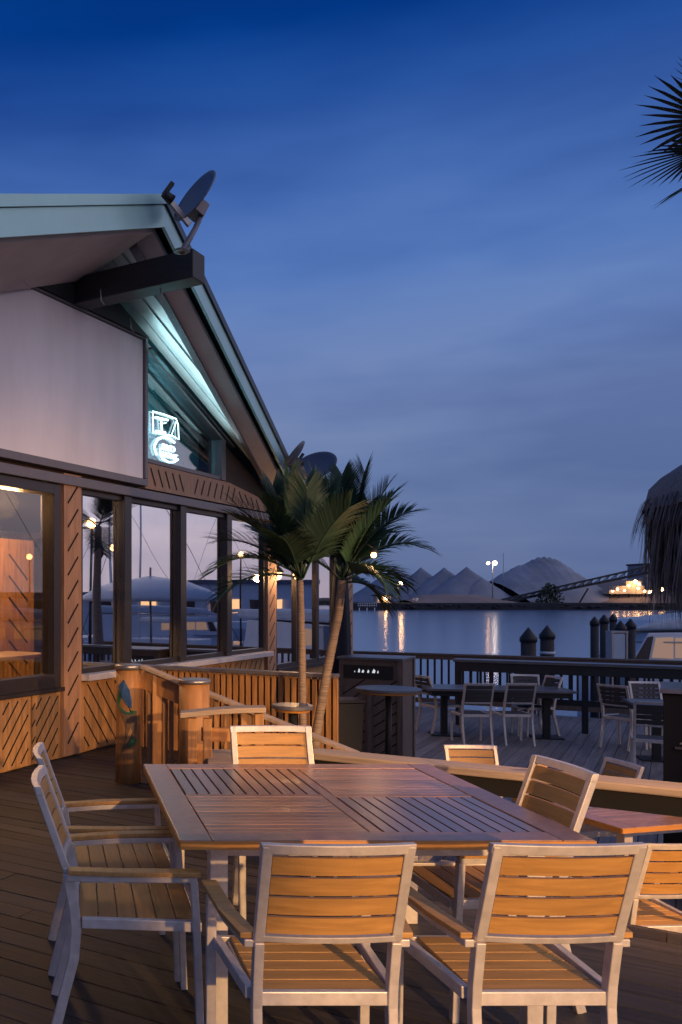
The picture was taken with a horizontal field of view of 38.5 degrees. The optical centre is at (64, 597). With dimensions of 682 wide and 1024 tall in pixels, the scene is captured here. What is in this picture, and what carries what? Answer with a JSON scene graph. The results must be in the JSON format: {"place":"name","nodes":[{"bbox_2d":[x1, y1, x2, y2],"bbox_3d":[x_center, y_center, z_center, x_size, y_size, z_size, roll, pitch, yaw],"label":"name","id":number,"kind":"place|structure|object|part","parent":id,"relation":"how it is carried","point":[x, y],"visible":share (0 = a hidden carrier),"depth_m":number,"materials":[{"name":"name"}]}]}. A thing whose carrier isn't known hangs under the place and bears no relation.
{"place":"outdoors","nodes":[
{"label":"outdoors","id":0,"kind":"place"},
{"bbox_2d":[0,0,681,593],"label":"sky","id":1,"kind":"structure","parent":0,"point":[424,244],"materials":[{"name":"blue"}]},
{"bbox_2d":[353,610,681,716],"bbox_3d":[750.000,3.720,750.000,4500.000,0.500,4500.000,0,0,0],"label":"harbour water","id":2,"kind":"structure","parent":0,"point":[491,632],"depth_m":88.92,"materials":[{"name":"blue liquid"}]},
{"bbox_2d":[354,603,376,610],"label":"jetty","id":3,"kind":"object","parent":2,"relation":"in","point":[366,606],"visible":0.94,"depth_m":235.00,"materials":[{"name":"wood"}]},
{"bbox_2d":[519,627,536,713],"bbox_3d":[10.810,2.185,21.000,0.378,2.970,0.372,0,0,0],"label":"dock piling","id":4,"kind":"object","parent":2,"relation":"in","point":[528,639],"visible":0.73,"depth_m":20.87,"materials":[{"name":"brown wood"}]},
{"bbox_2d":[539,625,555,714],"bbox_3d":[11.516,2.169,21.500,0.358,3.002,0.353,0,0,0],"label":"dock piling","id":5,"kind":"object","parent":2,"relation":"in","point":[546,636],"visible":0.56,"depth_m":21.38,"materials":[{"name":"brown wood"}]},
{"bbox_2d":[590,616,599,717],"bbox_3d":[14.118,2.090,24.000,0.236,3.161,0.232,0,0,0],"label":"dock piling","id":6,"kind":"object","parent":2,"relation":"in","point":[594,636],"visible":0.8,"depth_m":23.91,"materials":[{"name":"brown wood"}]},
{"bbox_2d":[599,614,608,717],"bbox_3d":[13.894,2.055,23.200,0.228,3.231,0.224,0,0,0],"label":"dock piling","id":7,"kind":"object","parent":2,"relation":"in","point":[604,622],"visible":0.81,"depth_m":23.13,"materials":[{"name":"brown wood"}]},
{"bbox_2d":[609,614,616,713],"bbox_3d":[15.522,2.067,25.500,0.209,3.206,0.205,0,0,0],"label":"dock piling","id":8,"kind":"object","parent":2,"relation":"in","point":[612,621],"visible":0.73,"depth_m":25.43,"materials":[{"name":"brown wood"}]},
{"bbox_2d":[605,631,627,714],"bbox_3d":[12.993,2.130,21.200,0.400,2.680,0.240,0,0,0],"label":"utility pedestal","id":9,"kind":"object","parent":2,"relation":"on","point":[616,644],"visible":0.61,"depth_m":21.10,"materials":[{"name":"grey metal"}]},
{"bbox_2d":[614,621,626,713],"bbox_3d":[13.575,2.118,22.000,0.270,3.103,0.266,0,0,0],"label":"dock piling","id":10,"kind":"object","parent":2,"relation":"in","point":[620,626],"visible":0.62,"depth_m":21.93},
{"bbox_2d":[577,613,681,717],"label":"motor boat","id":11,"kind":"object","parent":2,"relation":"on","point":[655,640],"visible":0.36,"depth_m":24.68,"materials":[{"name":"white metal"}]},
{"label":"window","id":12,"kind":"part","parent":11,"relation":"part of","materials":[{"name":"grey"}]},
{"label":"window","id":13,"kind":"part","parent":11,"relation":"part of","materials":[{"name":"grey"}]},
{"bbox_2d":[625,618,635,714],"bbox_3d":[14.194,2.100,22.600,0.259,3.139,0.255,0,0,0],"label":"dock piling","id":14,"kind":"object","parent":2,"relation":"in","point":[630,624],"visible":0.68,"depth_m":22.50,"materials":[{"name":"wood"}]},
{"bbox_2d":[353,602,681,609],"bbox_3d":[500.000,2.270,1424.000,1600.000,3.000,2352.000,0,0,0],"label":"shore ground","id":15,"kind":"structure","parent":0,"point":[546,606],"depth_m":248.00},
{"bbox_2d":[353,568,408,601],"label":"stone heap","id":16,"kind":"object","parent":15,"relation":"on","point":[364,594],"visible":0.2,"depth_m":295.14,"materials":[{"name":"grey gravel"}]},
{"bbox_2d":[371,595,392,602],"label":"quay hut","id":17,"kind":"object","parent":15,"relation":"on","point":[375,599],"visible":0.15,"depth_m":255.00,"materials":[{"name":"beige paint"}]},
{"bbox_2d":[390,568,431,601],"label":"stone heap","id":18,"kind":"object","parent":15,"relation":"on","point":[422,575],"visible":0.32,"depth_m":288.06,"materials":[{"name":"grey gravel"}]},
{"bbox_2d":[411,597,418,602],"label":"water tank","id":19,"kind":"object","parent":15,"relation":"on","point":[414,599],"visible":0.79,"depth_m":255.25,"materials":[{"name":"grey metal"}]},
{"bbox_2d":[407,568,454,598],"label":"stone heap","id":20,"kind":"object","parent":15,"relation":"on","point":[435,581],"visible":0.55,"depth_m":282.77,"materials":[{"name":"grey gravel"}]},
{"bbox_2d":[398,594,516,602],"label":"gravel heap","id":21,"kind":"object","parent":15,"relation":"on","point":[443,598],"visible":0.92,"depth_m":257.21,"materials":[{"name":"grey gravel"}]},
{"bbox_2d":[430,567,519,601],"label":"stone heap","id":22,"kind":"object","parent":15,"relation":"on","point":[464,580],"visible":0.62,"depth_m":276.04,"materials":[{"name":"grey gravel"}]},
{"bbox_2d":[468,578,507,598],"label":"stone heap","id":23,"kind":"object","parent":15,"relation":"on","point":[481,587],"visible":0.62,"depth_m":270.77,"materials":[{"name":"grey gravel"}]},
{"bbox_2d":[487,561,496,597],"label":"lamp mast","id":24,"kind":"object","parent":15,"relation":"on","point":[494,563],"visible":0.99,"depth_m":261.88,"materials":[{"name":"grey metal"}]},
{"bbox_2d":[503,553,503,590],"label":"radio antenna","id":25,"kind":"object","parent":15,"relation":"on","point":[503,570],"visible":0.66,"depth_m":279.91,"materials":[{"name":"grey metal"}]},
{"bbox_2d":[353,603,662,607],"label":"quay rocks","id":26,"kind":"object","parent":15,"relation":"on","point":[461,605],"visible":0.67,"depth_m":247.65,"materials":[{"name":"grey stone"}]},
{"bbox_2d":[532,583,564,602],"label":"shore shrub","id":27,"kind":"object","parent":15,"relation":"on","point":[549,590],"visible":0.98,"depth_m":254.41,"materials":[{"name":"green plant"}]},
{"bbox_2d":[489,557,608,602],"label":"gravel heap","id":28,"kind":"object","parent":15,"relation":"on","point":[536,574],"visible":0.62,"depth_m":273.63,"materials":[{"name":"grey gravel"}]},
{"bbox_2d":[502,566,654,602],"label":"conveyor truss","id":29,"kind":"object","parent":15,"relation":"on","point":[517,598],"visible":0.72,"depth_m":257.92,"materials":[{"name":"metal"}]},
{"bbox_2d":[599,580,648,598],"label":"loading plant","id":30,"kind":"object","parent":15,"relation":"on","point":[627,587],"visible":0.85,"depth_m":262.00,"materials":[{"name":"beige paint"}]},
{"bbox_2d":[626,563,650,578],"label":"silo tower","id":31,"kind":"structure","parent":15,"relation":"on","point":[631,566],"depth_m":284.45,"materials":[{"name":"metal"}]},
{"bbox_2d":[597,576,681,602],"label":"gravel heap","id":32,"kind":"object","parent":15,"relation":"on","point":[624,598],"visible":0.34,"depth_m":263.56,"materials":[{"name":"beige gravel"}]},
{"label":"deck joists","id":33,"kind":"structure","parent":0,"visible":0},
{"bbox_2d":[0,744,681,1023],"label":"deck","id":34,"kind":"structure","parent":33,"relation":"on","point":[124,977],"depth_m":3.92,"materials":[{"name":"brown wood"}]},
{"bbox_2d":[33,742,179,981],"bbox_3d":[0.167,1.120,3.942,0.612,0.908,0.576,0,0,-1],"label":"dining armchair","id":35,"kind":"object","parent":34,"relation":"on","point":[156,855],"visible":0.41,"depth_m":3.96,"materials":[{"name":"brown metal"}]},
{"bbox_2d":[31,765,203,1023],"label":"dining armchair","id":36,"kind":"object","parent":34,"relation":"on","point":[140,883],"visible":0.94,"depth_m":3.20,"materials":[{"name":"silver metal"}]},
{"bbox_2d":[114,663,141,783],"bbox_3d":[0.545,1.070,7.672,0.240,1.000,0.257,0,0,0],"label":"carved post","id":37,"kind":"object","parent":34,"relation":"on","point":[128,727],"visible":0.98,"depth_m":7.58,"materials":[{"name":"brown wood"}]},
{"bbox_2d":[178,677,210,763],"bbox_3d":[1.010,1.103,7.020,0.256,0.935,0.256,0,0,0],"label":"round post","id":38,"kind":"object","parent":34,"relation":"on","point":[193,693],"visible":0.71,"depth_m":6.92,"materials":[{"name":"brown wood"}]},
{"bbox_2d":[180,705,315,763],"bbox_3d":[1.292,1.147,6.051,1.020,0.845,0.500,0,0,8],"label":"rustic bench","id":39,"kind":"object","parent":34,"relation":"on","point":[209,733],"visible":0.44,"depth_m":6.01,"materials":[{"name":"brown wood"}]},
{"bbox_2d":[229,725,358,919],"bbox_3d":[1.065,1.120,4.393,0.576,0.908,0.612,0,0,0],"label":"dining armchair","id":40,"kind":"object","parent":34,"relation":"on","point":[239,882],"visible":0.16,"depth_m":4.63,"materials":[{"name":"brown wood"}]},
{"bbox_2d":[201,842,416,1023],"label":"dining armchair","id":41,"kind":"object","parent":34,"relation":"on","point":[303,961],"visible":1,"depth_m":2.53,"materials":[{"name":"brown wood"}]},
{"bbox_2d":[143,764,596,1023],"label":"dining table","id":42,"kind":"object","parent":34,"relation":"on","point":[219,813],"visible":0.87,"depth_m":3.48,"materials":[{"name":"brown wood"}]},
{"bbox_2d":[313,748,681,876],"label":"drink rail","id":43,"kind":"object","parent":34,"relation":"on","point":[640,795],"visible":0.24,"depth_m":4.46,"materials":[{"name":"brown wood"}]},
{"bbox_2d":[397,755,598,1023],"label":"dining armchair","id":44,"kind":"object","parent":34,"relation":"on","point":[456,886],"visible":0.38,"depth_m":3.55,"materials":[{"name":"brown wood"}]},
{"bbox_2d":[393,842,647,1023],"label":"dining armchair","id":45,"kind":"object","parent":34,"relation":"on","point":[533,961],"visible":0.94,"depth_m":2.53,"materials":[{"name":"brown wood"}]},
{"bbox_2d":[569,843,681,932],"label":"dining armchair","id":46,"kind":"object","parent":34,"relation":"on","point":[649,908],"visible":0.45,"depth_m":4.53,"materials":[{"name":"brown wood"}]},
{"bbox_2d":[415,706,681,910],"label":"deck","id":47,"kind":"structure","parent":33,"relation":"on","point":[576,746],"depth_m":12.99,"materials":[{"name":"brown wood"}]},
{"bbox_2d":[0,194,352,772],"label":"restaurant building","id":48,"kind":"structure","parent":47,"relation":"on","point":[98,580],"depth_m":9.88,"materials":[{"name":"brown wood"}]},
{"bbox_2d":[0,651,40,660],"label":"indoor table","id":49,"kind":"object","parent":48,"relation":"on","point":[11,655],"visible":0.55,"depth_m":9.13,"materials":[{"name":"brown wood"}]},
{"bbox_2d":[0,474,60,695],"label":"window","id":50,"kind":"structure","parent":48,"relation":"in","point":[50,676],"depth_m":8.66,"materials":[{"name":"brown metal"}]},
{"bbox_2d":[0,287,147,486],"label":"sign board","id":51,"kind":"object","parent":48,"relation":"attached to","point":[73,389],"visible":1,"depth_m":8.81,"materials":[{"name":"grey metal"}]},
{"bbox_2d":[81,489,121,673],"bbox_3d":[0.352,-0.160,9.441,0.130,1.860,0.850,0,0,35],"label":"window","id":52,"kind":"structure","parent":48,"relation":"in","point":[101,513],"depth_m":9.43,"materials":[{"name":"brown glass"}]},
{"bbox_2d":[132,498,178,664],"bbox_3d":[0.978,-0.160,10.326,0.130,1.860,1.240,0,0,35],"label":"window","id":53,"kind":"structure","parent":48,"relation":"in","point":[155,525],"depth_m":10.36,"materials":[{"name":"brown glass"}]},
{"bbox_2d":[152,411,178,462],"bbox_3d":[1.199,-1.875,10.630,0.030,0.566,0.645,0,0,35],"label":"neon sign","id":54,"kind":"object","parent":48,"relation":"attached to","point":[164,446],"visible":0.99,"depth_m":10.60,"materials":[{"name":"white glass"}]},
{"bbox_2d":[148,344,225,480],"bbox_3d":[1.445,-2.192,10.970,0.150,1.335,2.110,0,0,35],"label":"gable window","id":55,"kind":"structure","parent":48,"relation":"in","point":[218,442],"depth_m":11.16,"materials":[{"name":"teal metal"}]},
{"bbox_2d":[161,170,215,254],"bbox_3d":[1.057,-3.402,8.040,0.577,0.900,0.530,0,0,-39],"label":"satellite dish","id":56,"kind":"object","parent":48,"relation":"attached to","point":[193,205],"visible":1,"depth_m":8.07,"materials":[{"name":"grey paint"}]},
{"bbox_2d":[149,347,234,447],"bbox_3d":[1.569,-2.354,10.825,0.040,0.030,2.300,0,-20,35],"label":"soffit striplight","id":57,"kind":"object","parent":48,"relation":"attached to","point":[184,389],"visible":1,"depth_m":10.71,"materials":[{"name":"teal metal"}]},
{"bbox_2d":[187,508,224,660],"bbox_3d":[1.719,-0.160,11.377,0.130,1.860,1.250,0,0,35],"label":"window","id":58,"kind":"structure","parent":48,"relation":"in","point":[205,628],"depth_m":11.41,"materials":[{"name":"clear glass"}]},
{"bbox_2d":[232,516,264,654],"bbox_3d":[2.457,-0.160,12.422,0.130,1.860,1.230,0,0,35],"label":"window","id":59,"kind":"structure","parent":48,"relation":"in","point":[248,599],"depth_m":12.49,"materials":[{"name":"clear glass"}]},
{"bbox_2d":[276,562,296,668],"bbox_3d":[3.294,0.160,13.606,0.130,1.780,0.870,0,0,35],"label":"window","id":60,"kind":"structure","parent":48,"relation":"in","point":[286,587],"depth_m":13.63,"materials":[{"name":"clear glass"}]},
{"bbox_2d":[270,441,304,470],"bbox_3d":[3.134,-1.860,12.352,0.481,0.500,0.758,0,0,40],"label":"satellite dish","id":61,"kind":"object","parent":48,"relation":"attached to","point":[294,454],"visible":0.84,"depth_m":12.12,"materials":[{"name":"grey paint"}]},
{"bbox_2d":[297,562,317,664],"bbox_3d":[3.810,0.160,14.338,0.130,1.780,0.880,0,0,35],"label":"window","id":62,"kind":"structure","parent":48,"relation":"in","point":[310,581],"depth_m":14.54,"materials":[{"name":"clear glass"}]},
{"bbox_2d":[299,451,336,480],"bbox_3d":[3.565,-1.688,12.921,0.669,0.812,0.699,0,0,0],"label":"satellite dish","id":63,"kind":"object","parent":48,"relation":"attached to","point":[323,461],"visible":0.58,"depth_m":12.87,"materials":[{"name":"grey paint"}]},
{"bbox_2d":[318,553,334,661],"bbox_3d":[4.315,0.160,15.051,0.130,1.780,0.830,0,0,35],"label":"window","id":64,"kind":"structure","parent":48,"relation":"in","point":[325,577],"depth_m":15.04,"materials":[{"name":"clear glass"}]},
{"bbox_2d":[113,663,338,749],"bbox_3d":[1.530,1.415,8.997,2.406,1.410,0.140,0,0,34],"label":"slat fence","id":65,"kind":"object","parent":47,"relation":"on","point":[267,691],"visible":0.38,"depth_m":8.76,"materials":[{"name":"brown wood"}]},
{"bbox_2d":[140,665,359,782],"bbox_3d":[1.404,1.346,7.139,1.847,1.548,0.138,0,0,34],"label":"stair handrail","id":66,"kind":"object","parent":47,"relation":"on","point":[161,688],"visible":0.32,"depth_m":7.51,"materials":[{"name":"brown wood"}]},
{"bbox_2d":[195,457,371,745],"bbox_3d":[1.902,0.311,7.845,1.588,3.092,1.411,0,0,31],"label":"palm tree","id":67,"kind":"object","parent":47,"relation":"on","point":[309,517],"visible":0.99,"depth_m":7.76,"materials":[{"name":"green plant"}]},
{"bbox_2d":[272,702,313,744],"bbox_3d":[1.860,1.498,7.350,0.500,1.245,0.500,0,0,0],"label":"pub table","id":68,"kind":"object","parent":47,"relation":"on","point":[292,709],"visible":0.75,"depth_m":7.29,"materials":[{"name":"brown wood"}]},
{"bbox_2d":[330,558,350,679],"bbox_3d":[3.673,0.630,12.000,0.560,2.980,0.560,0,0,0],"label":"folded parasol","id":69,"kind":"object","parent":47,"relation":"on","point":[343,646],"visible":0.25,"depth_m":11.90,"materials":[{"name":"fabric"}]},
{"bbox_2d":[339,697,365,751],"bbox_3d":[3.037,1.610,9.800,0.350,1.020,0.350,0,0,-6],"label":"litter bin","id":70,"kind":"object","parent":47,"relation":"on","point":[351,710],"visible":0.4,"depth_m":9.65,"materials":[{"name":"grey metal"}]},
{"bbox_2d":[273,451,443,748],"bbox_3d":[2.661,0.285,8.137,1.254,3.194,1.472,0,0,40],"label":"palm tree","id":71,"kind":"object","parent":47,"relation":"on","point":[371,529],"visible":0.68,"depth_m":8.07,"materials":[{"name":"green plant"}]},
{"bbox_2d":[345,543,378,579],"bbox_3d":[2.600,-0.286,7.920,0.084,0.367,0.445,0,0,-19],"label":"hanging lamp","id":72,"kind":"object","parent":71,"relation":"attached to","point":[373,551],"visible":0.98,"depth_m":7.74,"materials":[{"name":"grey"}]},
{"bbox_2d":[337,654,415,756],"bbox_3d":[4.024,1.440,11.627,0.820,1.360,0.680,0,0,34],"label":"waste cabinet","id":73,"kind":"object","parent":47,"relation":"on","point":[355,670],"visible":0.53,"depth_m":11.35,"materials":[{"name":"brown wood"}]},
{"bbox_2d":[356,685,421,754],"bbox_3d":[3.540,1.555,9.850,0.680,1.130,0.680,0,0,0],"label":"pub table","id":74,"kind":"object","parent":47,"relation":"on","point":[388,692],"visible":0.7,"depth_m":9.82,"materials":[{"name":"grey wood"}]},
{"bbox_2d":[415,675,461,734],"bbox_3d":[5.825,1.670,14.135,0.612,0.908,0.442,0,0,-15],"label":"side chair","id":75,"kind":"object","parent":47,"relation":"on","point":[435,704],"visible":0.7,"depth_m":14.02,"materials":[{"name":"silver metal"}]},
{"bbox_2d":[450,683,494,744],"bbox_3d":[5.907,1.670,13.036,0.442,0.908,0.612,0,0,6],"label":"side chair","id":76,"kind":"object","parent":47,"relation":"on","point":[476,694],"visible":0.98,"depth_m":12.84,"materials":[{"name":"silver metal"}]},
{"bbox_2d":[443,744,532,856],"bbox_3d":[3.313,1.670,7.144,0.576,0.908,0.612,0,0,5],"label":"dining armchair","id":77,"kind":"object","parent":47,"relation":"on","point":[451,751],"visible":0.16,"depth_m":7.40,"materials":[{"name":"brown wood"}]},
{"bbox_2d":[422,684,576,739],"bbox_3d":[6.562,1.748,13.750,2.050,0.745,0.800,0,0,12],"label":"patio table","id":78,"kind":"object","parent":47,"relation":"on","point":[546,694],"visible":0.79,"depth_m":13.57,"materials":[{"name":"black metal"}]},
{"bbox_2d":[338,706,681,942],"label":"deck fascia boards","id":79,"kind":"object","parent":47,"relation":"attached to","point":[655,929],"depth_m":4.29,"materials":[{"name":"brown wood"}]},
{"bbox_2d":[358,856,453,886],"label":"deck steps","id":80,"kind":"structure","parent":79,"relation":"attached to","point":[424,858],"depth_m":5.95,"materials":[{"name":"brown wood"}]},
{"bbox_2d":[492,683,536,746],"bbox_3d":[6.503,1.670,13.036,0.442,0.908,0.612,0,0,6],"label":"side chair","id":81,"kind":"object","parent":47,"relation":"on","point":[518,694],"visible":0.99,"depth_m":12.83,"materials":[{"name":"silver metal"}]},
{"bbox_2d":[353,651,681,713],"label":"deck railing","id":82,"kind":"object","parent":47,"relation":"on","point":[438,656],"visible":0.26,"depth_m":16.43,"materials":[{"name":"brown wood"}]},
{"bbox_2d":[510,674,541,735],"bbox_3d":[7.196,1.670,13.968,0.442,0.908,0.612,0,0,15],"label":"side chair","id":83,"kind":"object","parent":47,"relation":"on","point":[537,681],"visible":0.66,"depth_m":14.16,"materials":[{"name":"silver metal"}]},
{"bbox_2d":[510,675,563,736],"bbox_3d":[7.288,1.670,13.888,0.612,0.908,0.442,0,0,-5],"label":"side chair","id":84,"kind":"object","parent":47,"relation":"on","point":[558,681],"visible":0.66,"depth_m":13.80,"materials":[{"name":"silver metal"}]},
{"bbox_2d":[453,658,681,733],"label":"counter railing","id":85,"kind":"object","parent":47,"relation":"on","point":[586,670],"visible":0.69,"depth_m":14.03,"materials":[{"name":"metal"}]},
{"bbox_2d":[534,757,643,876],"bbox_3d":[3.863,1.670,6.655,0.612,0.908,0.576,0,0,-2],"label":"dining armchair","id":86,"kind":"object","parent":47,"relation":"on","point":[592,832],"visible":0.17,"depth_m":6.62,"materials":[{"name":"brown wood"}]},
{"bbox_2d":[513,798,681,876],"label":"dining table","id":87,"kind":"object","parent":47,"relation":"on","point":[624,826],"visible":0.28,"depth_m":5.57,"materials":[{"name":"brown wood"}]},
{"bbox_2d":[596,684,650,751],"bbox_3d":[7.850,1.670,12.668,0.612,0.908,0.442,0,0,-30],"label":"side chair","id":88,"kind":"object","parent":47,"relation":"on","point":[618,717],"visible":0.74,"depth_m":12.60,"materials":[{"name":"silver metal"}]},
{"bbox_2d":[622,698,662,761],"bbox_3d":[7.889,1.748,11.700,0.950,0.745,0.900,0,0,20],"label":"patio table","id":89,"kind":"object","parent":47,"relation":"on","point":[655,756],"visible":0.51,"depth_m":11.73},
{"bbox_2d":[628,681,662,749],"bbox_3d":[8.332,1.670,12.765,0.442,0.908,0.612,0,0,10],"label":"side chair","id":90,"kind":"object","parent":47,"relation":"on","point":[646,686],"visible":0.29,"depth_m":12.99,"materials":[{"name":"silver metal"}]},
{"bbox_2d":[630,701,662,769],"bbox_3d":[6.998,1.670,10.718,0.442,0.908,0.612,0,0,30],"label":"side chair","id":91,"kind":"object","parent":47,"relation":"on","point":[653,712],"visible":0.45,"depth_m":10.58,"materials":[{"name":"silver metal"}]},
{"bbox_2d":[619,59,681,208],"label":"palm tree","id":92,"kind":"object","parent":47,"relation":"on","point":[676,151],"visible":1,"depth_m":8.12,"materials":[{"name":"green plant"}]},
{"bbox_2d":[630,465,681,630],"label":"thatched parasol","id":93,"kind":"object","parent":47,"relation":"on","point":[661,512],"visible":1,"depth_m":8.21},
{"bbox_2d":[660,681,681,883],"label":"waste cabinet","id":94,"kind":"object","parent":47,"relation":"on","point":[672,730],"visible":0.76,"depth_m":6.47,"materials":[{"name":"grey metal"}]}
]}

